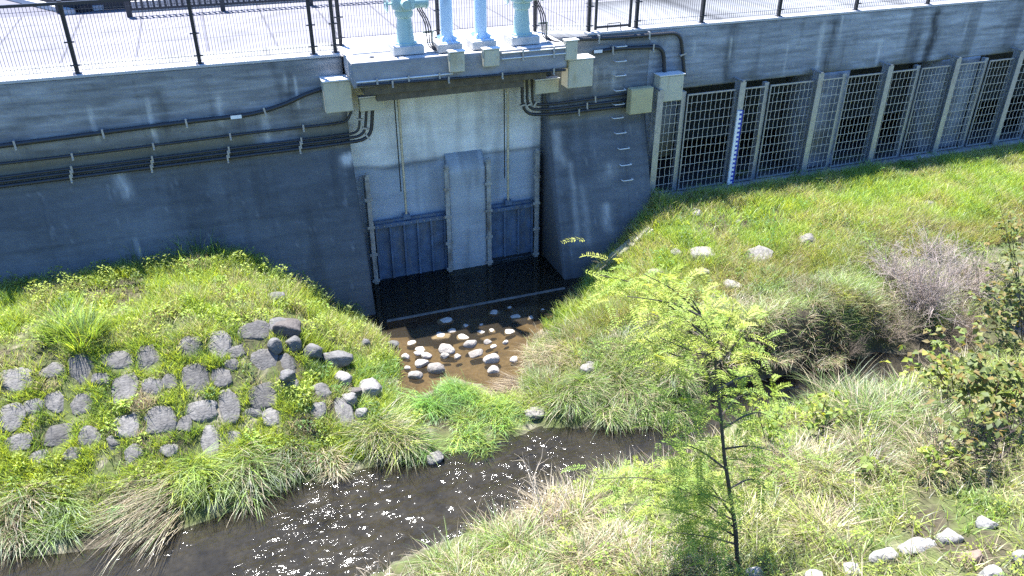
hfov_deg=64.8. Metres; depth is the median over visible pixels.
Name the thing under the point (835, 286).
bank sedge
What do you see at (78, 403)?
revetment stone
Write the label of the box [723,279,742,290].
rock
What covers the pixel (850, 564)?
rock
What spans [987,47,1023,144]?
screen post
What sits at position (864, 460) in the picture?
leafy shrub
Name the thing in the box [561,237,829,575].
sapling
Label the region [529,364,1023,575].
weeds
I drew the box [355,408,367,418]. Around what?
boulder
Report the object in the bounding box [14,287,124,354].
grass tussock
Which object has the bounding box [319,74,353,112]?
junction box
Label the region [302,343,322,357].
boulder
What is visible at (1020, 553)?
rock
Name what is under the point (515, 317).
pool stone
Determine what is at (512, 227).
sluice gate
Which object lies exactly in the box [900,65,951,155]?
screen
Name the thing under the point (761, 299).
straw mat
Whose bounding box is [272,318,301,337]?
boulder
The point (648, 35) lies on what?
conduit pipe
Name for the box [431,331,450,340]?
pool stone
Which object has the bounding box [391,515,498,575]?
dry tussock
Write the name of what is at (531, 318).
pool stone
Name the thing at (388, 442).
grass tussock
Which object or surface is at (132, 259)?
weed clump
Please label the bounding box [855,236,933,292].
twig bush
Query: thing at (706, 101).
screen
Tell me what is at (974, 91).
screen mullion
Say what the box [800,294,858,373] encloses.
sedge tussock
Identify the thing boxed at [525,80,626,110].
conduit pipe
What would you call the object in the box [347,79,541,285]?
gate headwall
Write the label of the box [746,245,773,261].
rock
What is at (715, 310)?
dry litter
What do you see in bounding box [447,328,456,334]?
pool stone
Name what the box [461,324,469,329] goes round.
pool stone
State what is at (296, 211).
retaining wall
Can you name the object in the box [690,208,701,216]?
rock
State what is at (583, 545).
dry tussock
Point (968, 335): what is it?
twig bush
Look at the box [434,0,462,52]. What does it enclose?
steel post
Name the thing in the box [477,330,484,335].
pool stone
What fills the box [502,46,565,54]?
conduit pipe
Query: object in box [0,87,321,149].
conduit pipe
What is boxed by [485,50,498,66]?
door
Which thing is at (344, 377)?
boulder
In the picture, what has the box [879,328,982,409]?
leafy shrub
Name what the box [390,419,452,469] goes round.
grass tussock
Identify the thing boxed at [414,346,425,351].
pool stone
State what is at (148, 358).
revetment stone
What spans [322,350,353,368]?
boulder
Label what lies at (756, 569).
rock
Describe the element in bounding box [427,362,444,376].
pool stone
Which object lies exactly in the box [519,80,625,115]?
conduit pipe
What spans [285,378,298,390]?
revetment stone
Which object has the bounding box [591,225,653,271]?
concrete edging
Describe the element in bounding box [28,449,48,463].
revetment stone
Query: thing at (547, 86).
door
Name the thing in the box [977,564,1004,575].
rock
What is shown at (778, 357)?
sedge tussock
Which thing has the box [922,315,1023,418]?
leafy shrub
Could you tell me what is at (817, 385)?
sedge tussock
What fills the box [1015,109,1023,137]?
screen mullion
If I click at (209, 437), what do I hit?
revetment stone
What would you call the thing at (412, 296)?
apron slab
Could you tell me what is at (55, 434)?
revetment stone
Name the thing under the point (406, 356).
pool stone
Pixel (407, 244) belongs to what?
sluice gate
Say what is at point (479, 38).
steel post
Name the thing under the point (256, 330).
revetment stone
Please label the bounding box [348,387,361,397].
boulder
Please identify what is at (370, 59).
hoist platform
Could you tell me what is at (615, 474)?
dry tussock
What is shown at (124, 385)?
revetment stone
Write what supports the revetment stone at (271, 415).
on the ground at (478, 368)
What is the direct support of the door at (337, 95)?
in the junction box at (336, 93)
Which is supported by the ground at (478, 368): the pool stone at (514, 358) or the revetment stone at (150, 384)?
the revetment stone at (150, 384)
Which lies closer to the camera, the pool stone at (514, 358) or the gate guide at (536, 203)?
the pool stone at (514, 358)
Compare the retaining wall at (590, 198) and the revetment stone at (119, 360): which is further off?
the retaining wall at (590, 198)
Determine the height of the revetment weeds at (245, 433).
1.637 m
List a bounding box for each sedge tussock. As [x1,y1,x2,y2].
[534,366,623,428]
[577,368,674,436]
[601,370,685,435]
[644,360,713,432]
[731,425,883,510]
[746,301,803,372]
[789,354,894,410]
[797,366,941,441]
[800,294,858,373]
[811,404,925,492]
[834,363,954,410]
[837,372,997,446]
[865,395,1021,492]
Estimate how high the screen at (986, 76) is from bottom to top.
2.130 m
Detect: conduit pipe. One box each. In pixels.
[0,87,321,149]
[0,110,363,178]
[0,110,373,188]
[0,111,352,164]
[0,111,369,182]
[356,72,452,84]
[357,68,565,87]
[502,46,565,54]
[502,52,565,60]
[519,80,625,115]
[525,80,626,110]
[531,79,626,106]
[574,31,685,75]
[593,43,665,71]
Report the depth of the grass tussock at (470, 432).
12.48 m
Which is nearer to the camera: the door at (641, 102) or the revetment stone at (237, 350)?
the revetment stone at (237, 350)
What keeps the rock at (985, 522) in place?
on the ground at (478, 368)
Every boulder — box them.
[267,338,282,354]
[268,292,284,302]
[268,317,285,331]
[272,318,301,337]
[279,369,295,383]
[285,335,301,351]
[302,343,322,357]
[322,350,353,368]
[334,371,351,389]
[341,392,357,406]
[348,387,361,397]
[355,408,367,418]
[359,378,381,398]
[361,339,370,348]
[388,340,398,348]
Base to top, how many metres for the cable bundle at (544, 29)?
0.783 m
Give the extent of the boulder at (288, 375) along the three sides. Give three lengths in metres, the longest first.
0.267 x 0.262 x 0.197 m
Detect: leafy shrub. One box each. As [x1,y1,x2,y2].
[739,389,809,446]
[799,389,855,429]
[854,455,878,475]
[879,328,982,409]
[917,442,964,474]
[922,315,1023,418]
[925,386,1023,459]
[968,247,1023,347]
[984,185,1023,283]
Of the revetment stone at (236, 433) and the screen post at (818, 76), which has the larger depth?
the screen post at (818, 76)
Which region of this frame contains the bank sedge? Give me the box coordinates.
[511,209,1023,423]
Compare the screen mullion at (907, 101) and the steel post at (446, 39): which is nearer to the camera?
the steel post at (446, 39)
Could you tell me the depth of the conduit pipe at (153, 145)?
13.74 m
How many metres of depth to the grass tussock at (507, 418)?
12.75 m
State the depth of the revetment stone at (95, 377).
11.73 m
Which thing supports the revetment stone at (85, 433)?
on the ground at (478, 368)
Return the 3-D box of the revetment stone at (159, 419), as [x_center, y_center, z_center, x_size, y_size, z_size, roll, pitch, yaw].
[-5.073,1.951,11.694,0.444,0.275,0.461,-10,70,-23]
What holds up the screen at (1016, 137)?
attached to the intake wall at (720, 57)
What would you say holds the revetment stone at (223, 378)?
on the ground at (478, 368)
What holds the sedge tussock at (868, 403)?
on the ground at (478, 368)
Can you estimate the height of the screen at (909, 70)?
2.130 m
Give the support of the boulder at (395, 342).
on the ground at (478, 368)
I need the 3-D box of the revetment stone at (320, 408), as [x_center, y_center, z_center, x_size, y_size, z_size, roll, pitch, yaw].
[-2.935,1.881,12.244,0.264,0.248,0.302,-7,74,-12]
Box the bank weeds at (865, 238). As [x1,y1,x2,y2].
[580,146,1022,363]
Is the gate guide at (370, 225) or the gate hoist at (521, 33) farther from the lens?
the gate guide at (370, 225)
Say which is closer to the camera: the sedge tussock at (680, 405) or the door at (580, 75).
the sedge tussock at (680, 405)
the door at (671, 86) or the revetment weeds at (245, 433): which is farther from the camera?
the door at (671, 86)
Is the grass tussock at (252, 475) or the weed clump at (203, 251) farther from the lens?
the weed clump at (203, 251)
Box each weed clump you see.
[114,240,151,273]
[153,220,233,266]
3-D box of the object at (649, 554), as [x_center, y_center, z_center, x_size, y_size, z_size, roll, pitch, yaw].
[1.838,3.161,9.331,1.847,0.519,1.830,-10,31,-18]
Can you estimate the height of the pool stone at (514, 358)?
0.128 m
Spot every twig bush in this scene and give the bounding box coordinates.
[355,555,395,575]
[510,438,580,528]
[827,313,876,374]
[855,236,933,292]
[864,285,934,345]
[866,217,1018,332]
[913,226,965,258]
[913,375,1023,468]
[935,292,1009,353]
[941,237,1016,304]
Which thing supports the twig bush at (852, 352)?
on the ground at (478, 368)
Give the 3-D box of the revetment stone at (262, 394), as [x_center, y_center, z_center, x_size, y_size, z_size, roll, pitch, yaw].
[-3.741,1.666,12.238,0.508,0.270,0.437,-7,72,-21]
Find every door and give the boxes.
[324,81,352,112]
[360,98,384,110]
[450,53,464,71]
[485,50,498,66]
[536,79,557,93]
[566,41,577,59]
[568,59,592,87]
[630,88,652,113]
[660,75,683,101]
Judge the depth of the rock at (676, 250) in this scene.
15.71 m
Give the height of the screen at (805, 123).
2.130 m
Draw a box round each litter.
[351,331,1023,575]
[505,205,965,416]
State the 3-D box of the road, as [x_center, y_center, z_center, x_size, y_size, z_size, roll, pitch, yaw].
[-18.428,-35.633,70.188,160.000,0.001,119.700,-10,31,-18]
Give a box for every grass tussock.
[0,468,81,573]
[4,485,104,569]
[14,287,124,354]
[59,465,196,574]
[144,441,261,522]
[197,429,309,527]
[256,427,328,494]
[295,441,359,486]
[329,393,448,476]
[390,370,484,428]
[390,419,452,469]
[438,404,508,459]
[467,389,538,441]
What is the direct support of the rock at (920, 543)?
on the ground at (478, 368)
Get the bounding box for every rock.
[426,451,443,464]
[525,406,545,420]
[580,361,594,375]
[670,248,682,255]
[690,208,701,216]
[690,246,714,262]
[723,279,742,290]
[744,566,762,575]
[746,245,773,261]
[798,233,814,245]
[804,569,822,575]
[843,562,860,575]
[868,547,898,564]
[897,537,936,554]
[935,528,963,544]
[957,549,983,566]
[975,516,998,529]
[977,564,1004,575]
[1011,550,1023,565]
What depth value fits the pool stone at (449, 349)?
14.43 m
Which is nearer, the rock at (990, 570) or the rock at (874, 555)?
the rock at (990, 570)
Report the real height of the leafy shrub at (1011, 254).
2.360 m
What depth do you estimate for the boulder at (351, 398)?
12.47 m
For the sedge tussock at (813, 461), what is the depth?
10.65 m
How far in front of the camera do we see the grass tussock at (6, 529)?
10.63 m
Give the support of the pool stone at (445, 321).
in the pool water
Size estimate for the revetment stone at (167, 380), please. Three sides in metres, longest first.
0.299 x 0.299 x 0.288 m
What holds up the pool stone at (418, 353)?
in the pool water
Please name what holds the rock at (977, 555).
on the ground at (478, 368)
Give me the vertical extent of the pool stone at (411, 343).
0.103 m
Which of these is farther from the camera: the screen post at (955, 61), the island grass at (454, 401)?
the screen post at (955, 61)
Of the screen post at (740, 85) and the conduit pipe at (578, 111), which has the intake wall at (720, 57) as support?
the screen post at (740, 85)
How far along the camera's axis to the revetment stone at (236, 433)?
11.79 m
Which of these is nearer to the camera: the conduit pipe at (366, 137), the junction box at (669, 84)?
the conduit pipe at (366, 137)
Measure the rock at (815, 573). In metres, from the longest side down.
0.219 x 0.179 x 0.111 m
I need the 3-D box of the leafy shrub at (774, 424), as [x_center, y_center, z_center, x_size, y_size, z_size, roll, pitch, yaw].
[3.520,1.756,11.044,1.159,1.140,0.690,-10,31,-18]
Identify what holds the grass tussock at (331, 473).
on the ground at (478, 368)
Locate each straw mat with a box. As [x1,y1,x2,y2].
[527,309,616,371]
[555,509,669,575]
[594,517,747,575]
[681,304,759,374]
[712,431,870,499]
[727,277,804,336]
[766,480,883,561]
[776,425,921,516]
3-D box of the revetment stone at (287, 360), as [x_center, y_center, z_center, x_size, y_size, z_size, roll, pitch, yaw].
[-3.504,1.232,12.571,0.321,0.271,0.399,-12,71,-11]
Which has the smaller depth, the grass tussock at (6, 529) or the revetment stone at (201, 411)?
the grass tussock at (6, 529)
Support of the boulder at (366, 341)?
on the ground at (478, 368)
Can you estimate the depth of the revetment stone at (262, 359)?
12.39 m
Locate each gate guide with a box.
[362,172,379,287]
[443,164,453,274]
[484,157,492,268]
[532,148,540,259]
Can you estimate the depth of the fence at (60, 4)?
12.95 m
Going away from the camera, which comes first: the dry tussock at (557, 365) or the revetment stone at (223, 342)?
the revetment stone at (223, 342)
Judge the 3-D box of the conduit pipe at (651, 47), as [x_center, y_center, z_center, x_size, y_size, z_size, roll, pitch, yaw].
[2.364,-4.505,16.053,1.680,0.667,0.110,-10,31,-18]
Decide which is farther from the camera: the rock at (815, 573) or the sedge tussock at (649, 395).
the sedge tussock at (649, 395)
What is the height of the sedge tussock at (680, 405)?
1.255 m
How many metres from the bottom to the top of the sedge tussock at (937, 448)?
0.944 m
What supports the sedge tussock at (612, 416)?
on the ground at (478, 368)
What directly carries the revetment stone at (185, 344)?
on the ground at (478, 368)
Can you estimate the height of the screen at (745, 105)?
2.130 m
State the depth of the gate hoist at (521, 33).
14.53 m
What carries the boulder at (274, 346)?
on the ground at (478, 368)
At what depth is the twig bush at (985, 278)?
15.40 m
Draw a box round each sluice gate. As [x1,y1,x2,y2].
[374,99,447,281]
[491,88,533,260]
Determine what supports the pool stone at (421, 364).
on the ground at (478, 368)
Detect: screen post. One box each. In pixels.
[648,85,663,194]
[722,77,746,185]
[795,68,824,173]
[861,61,893,163]
[926,54,961,153]
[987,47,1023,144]
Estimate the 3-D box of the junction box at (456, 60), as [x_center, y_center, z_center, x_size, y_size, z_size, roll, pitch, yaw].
[-0.962,-3.939,14.004,0.298,0.361,0.160,-10,31,-18]
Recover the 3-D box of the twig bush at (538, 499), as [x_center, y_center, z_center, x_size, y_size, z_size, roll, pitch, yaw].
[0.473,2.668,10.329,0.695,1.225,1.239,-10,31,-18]
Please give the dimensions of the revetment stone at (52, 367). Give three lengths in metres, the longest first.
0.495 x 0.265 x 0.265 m
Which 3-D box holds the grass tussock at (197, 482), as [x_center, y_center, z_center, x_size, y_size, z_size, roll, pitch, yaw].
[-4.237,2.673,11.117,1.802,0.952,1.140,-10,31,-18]
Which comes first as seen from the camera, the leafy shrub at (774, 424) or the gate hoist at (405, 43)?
the leafy shrub at (774, 424)
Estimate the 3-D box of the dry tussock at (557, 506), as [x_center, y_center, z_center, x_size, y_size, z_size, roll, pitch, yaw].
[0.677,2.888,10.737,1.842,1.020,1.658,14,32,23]
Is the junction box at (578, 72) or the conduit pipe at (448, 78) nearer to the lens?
the conduit pipe at (448, 78)
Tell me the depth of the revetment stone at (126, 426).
11.47 m
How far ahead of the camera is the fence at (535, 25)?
15.49 m
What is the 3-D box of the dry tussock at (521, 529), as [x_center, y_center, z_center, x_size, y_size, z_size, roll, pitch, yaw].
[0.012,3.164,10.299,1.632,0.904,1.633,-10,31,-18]
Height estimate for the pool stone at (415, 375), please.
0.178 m
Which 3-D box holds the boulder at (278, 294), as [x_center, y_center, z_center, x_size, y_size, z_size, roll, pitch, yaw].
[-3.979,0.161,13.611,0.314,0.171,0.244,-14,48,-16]
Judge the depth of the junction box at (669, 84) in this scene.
16.39 m
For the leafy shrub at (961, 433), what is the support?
on the ground at (478, 368)
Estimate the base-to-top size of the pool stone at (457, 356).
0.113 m
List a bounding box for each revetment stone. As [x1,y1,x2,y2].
[0,367,33,392]
[0,402,26,432]
[4,432,32,450]
[23,398,44,416]
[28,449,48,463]
[36,362,67,378]
[43,423,72,446]
[44,391,63,413]
[63,447,81,460]
[68,353,94,384]
[70,391,92,416]
[77,425,100,446]
[91,373,111,385]
[100,349,135,369]
[106,435,120,449]
[111,372,138,405]
[114,413,139,438]
[124,444,143,465]
[136,344,159,371]
[141,377,161,394]
[144,406,177,435]
[159,444,178,456]
[161,373,178,389]
[176,415,192,432]
[177,336,202,355]
[182,363,208,392]
[185,400,217,422]
[201,425,219,458]
[206,330,232,357]
[211,368,232,388]
[218,389,240,424]
[224,359,238,370]
[227,344,245,357]
[227,431,241,444]
[238,320,269,339]
[243,407,262,418]
[248,382,279,409]
[250,349,278,369]
[262,407,279,427]
[279,353,296,372]
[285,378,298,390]
[310,402,326,419]
[312,383,331,398]
[333,396,354,424]
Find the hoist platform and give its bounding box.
[336,25,566,101]
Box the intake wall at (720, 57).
[585,0,1023,197]
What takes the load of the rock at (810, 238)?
on the ground at (478, 368)
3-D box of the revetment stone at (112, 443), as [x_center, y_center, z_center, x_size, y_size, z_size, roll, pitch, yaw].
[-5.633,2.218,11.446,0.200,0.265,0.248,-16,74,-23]
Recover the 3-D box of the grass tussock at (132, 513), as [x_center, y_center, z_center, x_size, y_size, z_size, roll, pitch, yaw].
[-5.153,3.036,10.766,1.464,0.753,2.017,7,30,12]
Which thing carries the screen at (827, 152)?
attached to the intake wall at (720, 57)
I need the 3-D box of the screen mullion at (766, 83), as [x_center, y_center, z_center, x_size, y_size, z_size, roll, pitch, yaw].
[5.447,-3.465,17.867,0.110,2.205,0.110,-10,31,-18]
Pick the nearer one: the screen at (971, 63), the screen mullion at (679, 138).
the screen mullion at (679, 138)
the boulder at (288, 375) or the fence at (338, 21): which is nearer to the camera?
the boulder at (288, 375)
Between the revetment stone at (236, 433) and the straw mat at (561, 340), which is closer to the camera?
the revetment stone at (236, 433)
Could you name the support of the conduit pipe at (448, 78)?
attached to the hoist platform
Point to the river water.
(346, 524)
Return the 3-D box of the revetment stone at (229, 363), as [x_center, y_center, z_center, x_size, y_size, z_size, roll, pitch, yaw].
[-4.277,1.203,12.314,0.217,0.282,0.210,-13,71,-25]
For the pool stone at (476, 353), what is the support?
in the pool water
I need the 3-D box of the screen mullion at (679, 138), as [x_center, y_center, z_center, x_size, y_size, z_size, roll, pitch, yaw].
[3.538,-3.118,17.252,0.110,2.205,0.110,-10,31,-18]
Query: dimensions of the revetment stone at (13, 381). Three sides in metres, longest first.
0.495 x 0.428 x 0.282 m
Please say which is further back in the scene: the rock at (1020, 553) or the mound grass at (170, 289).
the mound grass at (170, 289)
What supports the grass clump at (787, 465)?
on the ground at (478, 368)
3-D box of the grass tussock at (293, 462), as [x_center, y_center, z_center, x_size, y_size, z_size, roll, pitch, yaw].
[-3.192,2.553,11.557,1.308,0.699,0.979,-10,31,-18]
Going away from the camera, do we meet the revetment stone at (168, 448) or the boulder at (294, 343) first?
the revetment stone at (168, 448)
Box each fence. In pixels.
[0,0,339,76]
[54,0,124,12]
[124,0,312,16]
[334,0,512,45]
[532,0,593,31]
[632,0,944,28]
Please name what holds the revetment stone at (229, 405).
on the ground at (478, 368)
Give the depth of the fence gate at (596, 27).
15.65 m
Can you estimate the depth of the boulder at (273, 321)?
12.75 m
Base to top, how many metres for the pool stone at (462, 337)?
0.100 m
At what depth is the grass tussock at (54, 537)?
10.64 m
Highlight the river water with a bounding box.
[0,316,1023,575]
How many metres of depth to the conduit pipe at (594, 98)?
15.98 m
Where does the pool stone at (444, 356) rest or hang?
in the pool water
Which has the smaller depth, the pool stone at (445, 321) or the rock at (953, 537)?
the rock at (953, 537)
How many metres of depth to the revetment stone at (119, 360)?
11.91 m
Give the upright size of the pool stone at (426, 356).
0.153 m
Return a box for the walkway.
[0,0,1011,84]
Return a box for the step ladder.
[611,45,633,180]
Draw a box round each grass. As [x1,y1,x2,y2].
[0,243,404,393]
[0,312,413,540]
[333,312,637,450]
[540,138,1023,345]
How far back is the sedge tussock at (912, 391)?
12.39 m
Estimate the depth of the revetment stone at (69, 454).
11.21 m
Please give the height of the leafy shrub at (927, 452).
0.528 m
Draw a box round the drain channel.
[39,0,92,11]
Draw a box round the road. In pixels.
[0,0,124,17]
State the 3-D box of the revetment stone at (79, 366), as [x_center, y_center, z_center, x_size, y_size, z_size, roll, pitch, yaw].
[-6.299,1.244,11.885,0.379,0.280,0.564,-14,75,-24]
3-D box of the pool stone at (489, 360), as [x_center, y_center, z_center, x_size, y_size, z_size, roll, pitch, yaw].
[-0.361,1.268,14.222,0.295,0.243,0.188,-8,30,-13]
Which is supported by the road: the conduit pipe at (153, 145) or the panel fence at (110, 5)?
the panel fence at (110, 5)
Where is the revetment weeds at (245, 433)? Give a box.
[0,307,428,536]
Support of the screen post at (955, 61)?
on the intake wall at (720, 57)
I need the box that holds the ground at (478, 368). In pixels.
[0,130,1023,575]
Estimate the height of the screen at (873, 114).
2.130 m
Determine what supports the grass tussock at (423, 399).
on the ground at (478, 368)
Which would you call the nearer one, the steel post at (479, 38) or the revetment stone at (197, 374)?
the revetment stone at (197, 374)
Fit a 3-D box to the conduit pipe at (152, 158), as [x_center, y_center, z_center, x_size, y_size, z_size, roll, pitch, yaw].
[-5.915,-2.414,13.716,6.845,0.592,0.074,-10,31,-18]
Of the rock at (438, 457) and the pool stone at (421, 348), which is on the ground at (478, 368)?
the rock at (438, 457)
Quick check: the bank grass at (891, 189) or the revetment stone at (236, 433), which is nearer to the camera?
the revetment stone at (236, 433)
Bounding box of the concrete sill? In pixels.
[386,287,564,331]
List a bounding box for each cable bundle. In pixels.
[417,8,436,50]
[534,0,559,41]
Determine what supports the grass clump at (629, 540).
on the ground at (478, 368)
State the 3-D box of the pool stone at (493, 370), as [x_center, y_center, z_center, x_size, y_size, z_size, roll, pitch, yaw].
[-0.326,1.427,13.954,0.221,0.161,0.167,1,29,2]
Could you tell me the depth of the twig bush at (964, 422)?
10.48 m
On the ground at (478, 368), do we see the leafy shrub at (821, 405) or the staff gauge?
the leafy shrub at (821, 405)
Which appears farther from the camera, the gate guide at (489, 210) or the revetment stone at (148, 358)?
the gate guide at (489, 210)
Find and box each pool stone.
[401,353,409,359]
[407,340,416,346]
[408,371,422,380]
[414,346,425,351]
[414,350,423,356]
[415,359,428,369]
[421,352,431,360]
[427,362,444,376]
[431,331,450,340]
[437,317,453,324]
[438,343,454,355]
[440,353,448,360]
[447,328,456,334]
[454,353,460,360]
[456,334,469,341]
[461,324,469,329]
[463,340,476,350]
[468,349,482,358]
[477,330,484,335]
[483,353,499,366]
[484,339,491,344]
[487,365,499,374]
[488,310,500,316]
[489,329,495,333]
[504,329,514,334]
[510,314,521,321]
[510,356,517,362]
[527,316,534,320]
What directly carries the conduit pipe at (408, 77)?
attached to the hoist platform
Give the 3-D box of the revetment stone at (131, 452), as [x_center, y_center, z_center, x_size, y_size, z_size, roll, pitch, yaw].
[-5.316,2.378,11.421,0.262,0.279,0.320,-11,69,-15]
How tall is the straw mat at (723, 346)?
0.688 m
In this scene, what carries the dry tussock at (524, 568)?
on the ground at (478, 368)
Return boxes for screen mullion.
[670,90,686,190]
[748,81,768,178]
[822,72,846,167]
[892,64,920,156]
[957,57,988,146]
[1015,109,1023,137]
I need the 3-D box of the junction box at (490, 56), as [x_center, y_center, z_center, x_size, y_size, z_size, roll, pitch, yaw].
[-0.371,-4.063,14.185,0.321,0.318,0.160,-10,31,-18]
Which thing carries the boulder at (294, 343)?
on the ground at (478, 368)
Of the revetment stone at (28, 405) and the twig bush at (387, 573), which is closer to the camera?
the twig bush at (387, 573)
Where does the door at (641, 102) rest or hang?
in the junction box at (639, 99)
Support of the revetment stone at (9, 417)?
on the ground at (478, 368)
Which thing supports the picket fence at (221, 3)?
on the walkway
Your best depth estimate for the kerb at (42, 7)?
17.93 m
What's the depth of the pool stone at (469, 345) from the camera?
14.59 m
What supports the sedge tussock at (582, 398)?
on the ground at (478, 368)
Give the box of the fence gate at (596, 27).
[594,0,632,29]
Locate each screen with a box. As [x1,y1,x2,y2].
[655,95,682,192]
[677,89,736,189]
[733,85,765,181]
[756,80,814,177]
[806,77,843,170]
[829,72,883,166]
[873,68,917,160]
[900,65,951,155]
[937,61,986,150]
[965,58,1014,145]
[998,58,1023,141]
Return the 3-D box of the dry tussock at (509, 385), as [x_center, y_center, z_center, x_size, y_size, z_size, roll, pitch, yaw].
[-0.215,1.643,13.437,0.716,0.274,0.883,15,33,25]
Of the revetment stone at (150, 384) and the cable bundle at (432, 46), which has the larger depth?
the cable bundle at (432, 46)
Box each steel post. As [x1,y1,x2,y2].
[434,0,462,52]
[466,0,495,49]
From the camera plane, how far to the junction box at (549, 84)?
15.53 m
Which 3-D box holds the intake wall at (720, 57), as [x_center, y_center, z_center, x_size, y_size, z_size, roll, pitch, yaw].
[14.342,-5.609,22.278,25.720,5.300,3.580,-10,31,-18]
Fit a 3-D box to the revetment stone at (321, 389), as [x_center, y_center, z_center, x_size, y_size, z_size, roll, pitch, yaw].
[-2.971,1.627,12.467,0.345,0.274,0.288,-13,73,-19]
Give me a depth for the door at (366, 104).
14.51 m
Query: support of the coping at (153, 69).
on the retaining wall at (296, 211)
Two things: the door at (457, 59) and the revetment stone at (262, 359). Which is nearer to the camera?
the revetment stone at (262, 359)
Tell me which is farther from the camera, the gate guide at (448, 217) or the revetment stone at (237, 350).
the gate guide at (448, 217)
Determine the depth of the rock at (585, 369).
13.36 m
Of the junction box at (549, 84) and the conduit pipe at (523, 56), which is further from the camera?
the junction box at (549, 84)
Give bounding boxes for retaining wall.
[0,42,376,323]
[538,19,650,287]
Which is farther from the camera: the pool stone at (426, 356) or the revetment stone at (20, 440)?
the pool stone at (426, 356)
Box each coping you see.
[0,52,339,84]
[584,0,1008,35]
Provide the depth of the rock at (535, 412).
12.80 m
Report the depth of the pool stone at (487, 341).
14.71 m
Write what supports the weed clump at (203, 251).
on the ground at (478, 368)
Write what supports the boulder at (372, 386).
on the ground at (478, 368)
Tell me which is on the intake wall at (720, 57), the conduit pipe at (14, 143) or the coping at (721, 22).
the coping at (721, 22)
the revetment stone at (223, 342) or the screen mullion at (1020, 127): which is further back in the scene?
the screen mullion at (1020, 127)
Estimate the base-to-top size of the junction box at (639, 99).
0.516 m
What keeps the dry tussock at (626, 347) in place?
on the ground at (478, 368)
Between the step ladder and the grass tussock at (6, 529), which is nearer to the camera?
the grass tussock at (6, 529)
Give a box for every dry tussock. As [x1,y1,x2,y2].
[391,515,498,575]
[454,493,566,571]
[464,527,582,575]
[484,371,523,396]
[507,462,619,543]
[512,334,595,384]
[523,503,647,575]
[576,452,659,499]
[580,321,663,391]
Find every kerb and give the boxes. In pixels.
[10,0,75,14]
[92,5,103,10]
[131,0,324,11]
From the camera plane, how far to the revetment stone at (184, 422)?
11.64 m
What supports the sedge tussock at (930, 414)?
on the ground at (478, 368)
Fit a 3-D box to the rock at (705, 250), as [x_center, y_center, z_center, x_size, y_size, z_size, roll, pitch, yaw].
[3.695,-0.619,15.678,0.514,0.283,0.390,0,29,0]
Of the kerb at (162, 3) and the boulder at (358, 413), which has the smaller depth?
the boulder at (358, 413)
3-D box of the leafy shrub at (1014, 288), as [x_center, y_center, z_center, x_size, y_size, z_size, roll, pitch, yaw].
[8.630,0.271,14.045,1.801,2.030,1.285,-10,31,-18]
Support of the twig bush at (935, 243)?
on the ground at (478, 368)
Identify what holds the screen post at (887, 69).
on the intake wall at (720, 57)
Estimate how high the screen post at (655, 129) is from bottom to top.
2.345 m
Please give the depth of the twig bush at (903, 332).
14.41 m
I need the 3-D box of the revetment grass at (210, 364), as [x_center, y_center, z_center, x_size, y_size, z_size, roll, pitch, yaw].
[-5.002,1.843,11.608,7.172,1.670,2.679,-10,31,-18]
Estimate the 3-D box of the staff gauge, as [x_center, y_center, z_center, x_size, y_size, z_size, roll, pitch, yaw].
[4.859,-3.042,17.578,0.155,1.675,0.035,-10,31,-18]
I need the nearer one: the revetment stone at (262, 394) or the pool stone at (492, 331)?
the revetment stone at (262, 394)
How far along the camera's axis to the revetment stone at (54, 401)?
11.55 m
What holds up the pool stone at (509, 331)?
in the pool water
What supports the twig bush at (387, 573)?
on the ground at (478, 368)
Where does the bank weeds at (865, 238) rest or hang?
on the ground at (478, 368)
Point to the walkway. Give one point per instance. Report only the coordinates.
(606, 16)
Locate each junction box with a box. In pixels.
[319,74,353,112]
[357,95,384,111]
[447,49,465,72]
[481,46,500,66]
[533,76,559,93]
[561,53,594,88]
[562,38,578,59]
[626,85,653,114]
[653,70,685,101]
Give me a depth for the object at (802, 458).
10.64 m
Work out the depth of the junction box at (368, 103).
14.49 m
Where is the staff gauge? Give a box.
[727,110,743,184]
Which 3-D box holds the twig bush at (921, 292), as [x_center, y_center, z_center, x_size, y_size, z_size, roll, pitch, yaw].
[7.585,-0.242,14.697,2.590,2.176,2.544,9,31,16]
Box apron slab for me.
[372,257,568,328]
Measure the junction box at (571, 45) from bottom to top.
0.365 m
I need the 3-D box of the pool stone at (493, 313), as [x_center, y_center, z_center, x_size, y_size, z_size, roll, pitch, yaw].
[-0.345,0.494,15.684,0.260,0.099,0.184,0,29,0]
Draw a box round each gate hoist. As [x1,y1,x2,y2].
[383,0,428,55]
[503,0,543,45]
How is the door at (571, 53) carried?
in the junction box at (571, 45)
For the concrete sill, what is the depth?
15.93 m
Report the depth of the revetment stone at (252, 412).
12.00 m
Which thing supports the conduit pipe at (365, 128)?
attached to the retaining wall at (296, 211)
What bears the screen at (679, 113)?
attached to the intake wall at (720, 57)
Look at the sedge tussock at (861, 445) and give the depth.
10.75 m
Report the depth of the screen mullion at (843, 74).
18.43 m

